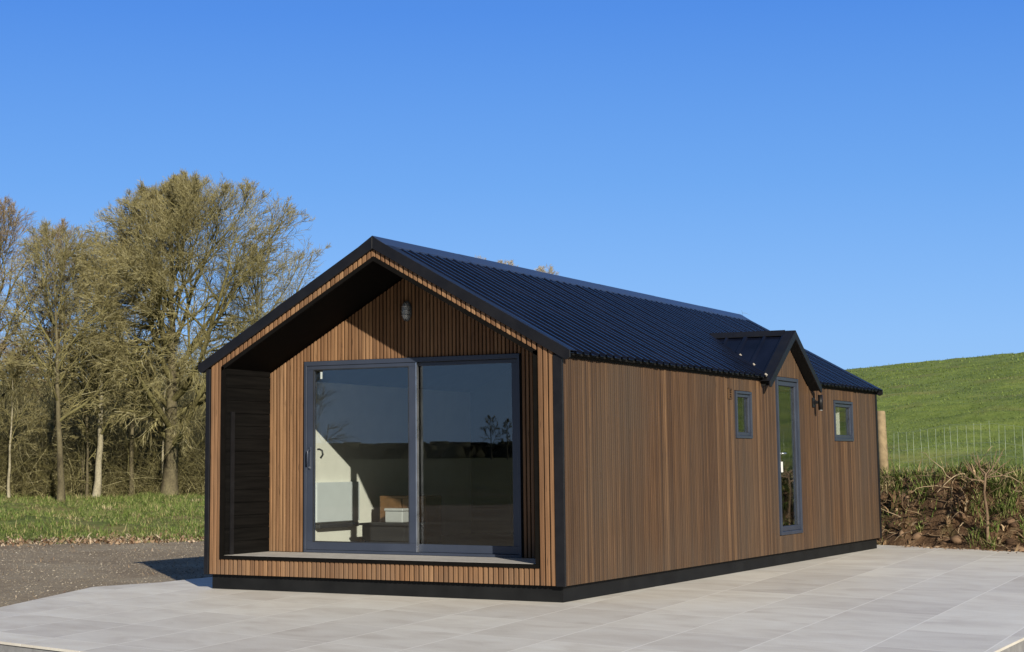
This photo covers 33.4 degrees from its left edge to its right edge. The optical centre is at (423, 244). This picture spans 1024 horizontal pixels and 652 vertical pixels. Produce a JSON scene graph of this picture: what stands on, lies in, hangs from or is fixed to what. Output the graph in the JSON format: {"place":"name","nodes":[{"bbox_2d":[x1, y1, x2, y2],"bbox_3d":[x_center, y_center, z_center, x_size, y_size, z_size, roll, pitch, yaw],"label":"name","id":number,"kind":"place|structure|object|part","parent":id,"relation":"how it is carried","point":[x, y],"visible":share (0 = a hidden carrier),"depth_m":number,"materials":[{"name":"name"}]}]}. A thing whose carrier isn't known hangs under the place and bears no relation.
{"place":"outdoors","nodes":[
{"label":"outdoors","id":0,"kind":"place"},
{"bbox_2d":[0,491,204,543],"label":"grass bank","id":1,"kind":"structure","parent":0,"point":[92,524],"depth_m":34.57,"materials":[{"name":"plant"}]},
{"bbox_2d":[0,348,50,497],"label":"bare tree","id":2,"kind":"object","parent":1,"relation":"on","point":[13,381],"visible":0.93,"depth_m":44.47,"materials":[{"name":"brown plant"}]},
{"bbox_2d":[0,193,78,401],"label":"bare tree","id":3,"kind":"object","parent":1,"relation":"on","point":[5,215],"visible":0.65,"depth_m":45.58,"materials":[{"name":"brown plant"}]},
{"bbox_2d":[0,216,116,490],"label":"bare tree","id":4,"kind":"object","parent":1,"relation":"on","point":[58,236],"visible":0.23,"depth_m":48.13,"materials":[{"name":"brown plant"}]},
{"bbox_2d":[0,217,129,501],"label":"bare tree","id":5,"kind":"object","parent":1,"relation":"on","point":[36,246],"visible":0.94,"depth_m":43.86,"materials":[{"name":"brown plant"}]},
{"bbox_2d":[32,250,138,495],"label":"bare tree","id":6,"kind":"object","parent":1,"relation":"on","point":[83,418],"visible":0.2,"depth_m":46.28,"materials":[{"name":"brown plant"}]},
{"bbox_2d":[52,340,121,497],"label":"bare tree","id":7,"kind":"object","parent":1,"relation":"on","point":[86,440],"visible":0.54,"depth_m":45.53,"materials":[{"name":"brown plant"}]},
{"bbox_2d":[35,231,151,496],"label":"bare tree","id":8,"kind":"object","parent":1,"relation":"on","point":[98,473],"visible":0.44,"depth_m":45.04,"materials":[{"name":"brown plant"}]},
{"bbox_2d":[0,459,204,498],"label":"bramble","id":9,"kind":"object","parent":1,"relation":"on","point":[23,492],"visible":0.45,"depth_m":45.90,"materials":[{"name":"green plant"}]},
{"bbox_2d":[3,494,203,542],"bbox_3d":[-7.551,6.101,38.891,13.062,0.724,16.421,2,-8,-18],"label":"dead tussock","id":10,"kind":"object","parent":1,"relation":"on","point":[110,510],"visible":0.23,"depth_m":35.57,"materials":[{"name":"plant"}]},
{"bbox_2d":[0,336,207,497],"bbox_3d":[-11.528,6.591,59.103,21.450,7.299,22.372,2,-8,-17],"label":"thicket","id":11,"kind":"object","parent":1,"relation":"on","point":[76,403],"visible":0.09,"depth_m":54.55,"materials":[{"name":"plant"}]},
{"bbox_2d":[90,259,180,496],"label":"bare tree","id":12,"kind":"object","parent":1,"relation":"on","point":[131,469],"visible":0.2,"depth_m":46.13,"materials":[{"name":"brown plant"}]},
{"bbox_2d":[125,331,193,484],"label":"bare tree","id":13,"kind":"object","parent":1,"relation":"on","point":[163,407],"visible":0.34,"depth_m":46.34,"materials":[{"name":"brown plant"}]},
{"bbox_2d":[45,168,331,495],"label":"bare tree","id":14,"kind":"object","parent":1,"relation":"on","point":[178,206],"visible":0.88,"depth_m":45.39,"materials":[{"name":"brown plant"}]},
{"bbox_2d":[192,240,309,343],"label":"bare tree","id":15,"kind":"object","parent":1,"relation":"on","point":[262,292],"visible":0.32,"depth_m":49.42,"materials":[{"name":"brown plant"}]},
{"bbox_2d":[2,382,205,492],"bbox_3d":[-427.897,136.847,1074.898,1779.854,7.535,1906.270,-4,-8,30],"label":"wooded hill","id":16,"kind":"structure","parent":0,"point":[89,414],"depth_m":99.39,"materials":[{"name":"plant"}]},
{"bbox_2d":[0,308,746,439],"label":"wood","id":17,"kind":"object","parent":16,"relation":"on","point":[183,349],"visible":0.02,"depth_m":92.85,"materials":[{"name":"plant"}]},
{"bbox_2d":[496,259,518,266],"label":"bare tree","id":18,"kind":"object","parent":16,"relation":"on","point":[501,261],"visible":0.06,"depth_m":104.84,"materials":[{"name":"brown plant"}]},
{"bbox_2d":[535,264,558,274],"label":"bare tree","id":19,"kind":"object","parent":16,"relation":"on","point":[549,270],"visible":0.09,"depth_m":104.73,"materials":[{"name":"brown plant"}]},
{"bbox_2d":[0,540,211,606],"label":"gravel yard","id":20,"kind":"structure","parent":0,"point":[40,566],"depth_m":23.71,"materials":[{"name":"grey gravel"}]},
{"bbox_2d":[0,524,203,547],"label":"leaf litter","id":21,"kind":"object","parent":20,"relation":"on","point":[119,540],"visible":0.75,"depth_m":30.96,"materials":[{"name":"brown plant"}]},
{"bbox_2d":[508,470,512,535],"bbox_3d":[2.640,3.433,22.529,3.040,0.880,0.670,-4,-8,30],"label":"kitchen counter","id":22,"kind":"object","parent":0,"point":[510,471],"visible":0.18,"depth_m":23.00,"materials":[{"name":"grey"}]},
{"bbox_2d":[0,640,1023,651],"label":"patio base","id":23,"kind":"object","parent":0,"point":[1018,647],"visible":0.05,"depth_m":13.15,"materials":[{"name":"concrete"}]},
{"bbox_2d":[0,545,1023,651],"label":"patio","id":24,"kind":"structure","parent":23,"relation":"on","point":[885,598],"depth_m":15.30,"materials":[{"name":"ceramic"}]},
{"bbox_2d":[198,236,882,602],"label":"lodge","id":25,"kind":"structure","parent":24,"relation":"on","point":[634,440],"depth_m":19.38,"materials":[{"name":"brown wood"}]},
{"bbox_2d":[315,482,359,528],"bbox_3d":[-1.050,3.207,20.953,0.090,0.550,0.980,-4,-8,30],"label":"cabinet","id":26,"kind":"object","parent":25,"relation":"attached to","point":[336,501],"visible":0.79,"depth_m":20.91,"materials":[{"name":"white"}]},
{"bbox_2d":[358,522,425,542],"bbox_3d":[-0.382,3.539,20.805,0.680,0.262,0.480,-4,-8,30],"label":"sideboard","id":27,"kind":"object","parent":25,"relation":"on","point":[385,532],"visible":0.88,"depth_m":20.62,"materials":[{"name":"grey wood"}]},
{"bbox_2d":[384,508,408,522],"bbox_3d":[-0.322,3.330,20.889,0.270,0.172,0.180,-4,-8,30],"label":"storage box","id":28,"kind":"object","parent":27,"relation":"on","point":[396,515],"visible":0.88,"depth_m":20.82,"materials":[{"name":"white plastic"}]},
{"bbox_2d":[401,301,411,321],"bbox_3d":[-0.199,0.741,18.931,0.127,0.235,0.088,-4,-8,30],"label":"bulkhead lamp","id":29,"kind":"object","parent":25,"relation":"attached to","point":[406,311],"visible":1,"depth_m":18.91,"materials":[{"name":"grey glass"}]},
{"bbox_2d":[380,495,441,543],"bbox_3d":[-0.160,3.438,21.280,0.670,0.580,0.422,-4,-8,30],"label":"cabinet","id":30,"kind":"object","parent":25,"relation":"on","point":[430,511],"visible":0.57,"depth_m":21.13,"materials":[{"name":"brown wood"}]},
{"bbox_3d":[-0.401,3.428,21.188,0.305,0.520,0.021,-4,-8,30],"label":"door","id":31,"kind":"part","parent":30,"relation":"part of","materials":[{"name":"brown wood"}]},
{"bbox_3d":[-0.119,3.406,21.028,0.305,0.520,0.021,-4,-8,30],"label":"door","id":32,"kind":"part","parent":30,"relation":"part of","materials":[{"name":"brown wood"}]},
{"bbox_2d":[303,353,522,557],"bbox_3d":[-0.150,2.333,18.770,2.761,2.157,0.179,-4,-8,30],"label":"sliding door","id":33,"kind":"structure","parent":25,"relation":"in","point":[413,547],"depth_m":18.74,"materials":[{"name":"grey metal"}]},
{"bbox_2d":[734,391,752,438],"bbox_3d":[4.028,2.165,21.590,0.120,0.592,0.580,-4,-8,30],"label":"window","id":34,"kind":"structure","parent":25,"relation":"in","point":[746,397],"depth_m":21.76,"materials":[{"name":"grey metal"}]},
{"bbox_2d":[775,377,802,534],"bbox_3d":[4.940,2.864,23.064,0.157,2.100,0.925,-4,-8,30],"label":"entrance door","id":35,"kind":"structure","parent":25,"relation":"in","point":[792,383],"depth_m":23.32,"materials":[{"name":"grey metal"}]},
{"bbox_2d":[812,395,822,410],"bbox_3d":[5.589,2.243,24.082,0.143,0.220,0.100,-4,-8,30],"label":"wall lamp","id":36,"kind":"object","parent":25,"relation":"attached to","point":[819,402],"visible":1,"depth_m":24.05,"materials":[{"name":"black metal"}]},
{"bbox_2d":[833,400,853,440],"bbox_3d":[6.240,2.644,25.421,0.120,0.592,0.956,-4,-8,30],"label":"window","id":37,"kind":"structure","parent":25,"relation":"in","point":[849,425],"depth_m":25.72,"materials":[{"name":"grey metal"}]},
{"bbox_2d":[900,545,1023,553],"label":"spilled soil","id":38,"kind":"structure","parent":24,"relation":"on","point":[930,547],"depth_m":26.47,"materials":[{"name":"brown soil"}]},
{"bbox_2d":[0,0,1023,381],"label":"sky","id":39,"kind":"structure","parent":0,"point":[847,176],"materials":[{"name":"blue"}]},
{"bbox_2d":[846,352,1023,470],"bbox_3d":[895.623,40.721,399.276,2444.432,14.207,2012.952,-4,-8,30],"label":"grass field","id":40,"kind":"structure","parent":0,"point":[963,417],"depth_m":45.15,"materials":[{"name":"green plant"}]},
{"bbox_2d":[847,352,1023,375],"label":"meadow grass","id":41,"kind":"structure","parent":40,"relation":"on","point":[946,361],"depth_m":102.31,"materials":[{"name":"green plant"}]},
{"bbox_2d":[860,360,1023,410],"bbox_3d":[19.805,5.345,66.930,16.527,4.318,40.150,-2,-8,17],"label":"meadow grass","id":42,"kind":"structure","parent":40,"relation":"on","point":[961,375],"depth_m":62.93,"materials":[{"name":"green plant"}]},
{"bbox_2d":[877,458,1023,550],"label":"earth bank","id":43,"kind":"structure","parent":0,"point":[939,513],"depth_m":27.49,"materials":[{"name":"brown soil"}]},
{"bbox_2d":[881,463,1012,507],"bbox_3d":[9.952,3.821,26.378,1.581,1.042,9.643,5,-9,-34],"label":"straw tussock","id":44,"kind":"object","parent":43,"relation":"on","point":[886,486],"visible":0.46,"depth_m":28.74,"materials":[{"name":"beige plant"}]},
{"bbox_2d":[877,462,1023,551],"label":"withered docks","id":45,"kind":"object","parent":43,"relation":"on","point":[947,521],"visible":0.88,"depth_m":27.32,"materials":[{"name":"brown plant"}]},
{"bbox_2d":[877,480,1023,551],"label":"earth clods","id":46,"kind":"object","parent":43,"relation":"on","point":[956,539],"visible":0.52,"depth_m":27.14,"materials":[{"name":"brown soil"}]},
{"bbox_2d":[877,411,1023,475],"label":"wire fence","id":47,"kind":"object","parent":43,"relation":"on","point":[883,449],"visible":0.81,"depth_m":29.54,"materials":[{"name":"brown wood"}]},
{"bbox_2d":[878,458,1023,549],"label":"dead bracken","id":48,"kind":"object","parent":43,"relation":"on","point":[960,467],"visible":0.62,"depth_m":27.40,"materials":[{"name":"brown plant"}]},
{"bbox_2d":[880,459,1022,497],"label":"dead grass","id":49,"kind":"structure","parent":43,"relation":"on","point":[947,475],"depth_m":27.83,"materials":[{"name":"plant"}]},
{"bbox_2d":[880,455,1023,549],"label":"bank tussock","id":50,"kind":"object","parent":43,"relation":"on","point":[996,491],"visible":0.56,"depth_m":27.09,"materials":[{"name":"plant"}]},
{"bbox_2d":[880,443,1023,545],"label":"roots","id":51,"kind":"object","parent":43,"relation":"hanging from","point":[943,486],"visible":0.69,"depth_m":27.54,"materials":[{"name":"brown plant"}]},
{"bbox_2d":[949,449,1022,541],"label":"sapling","id":52,"kind":"object","parent":43,"relation":"on","point":[986,475],"visible":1,"depth_m":26.52,"materials":[{"name":"brown plant"}]}
]}

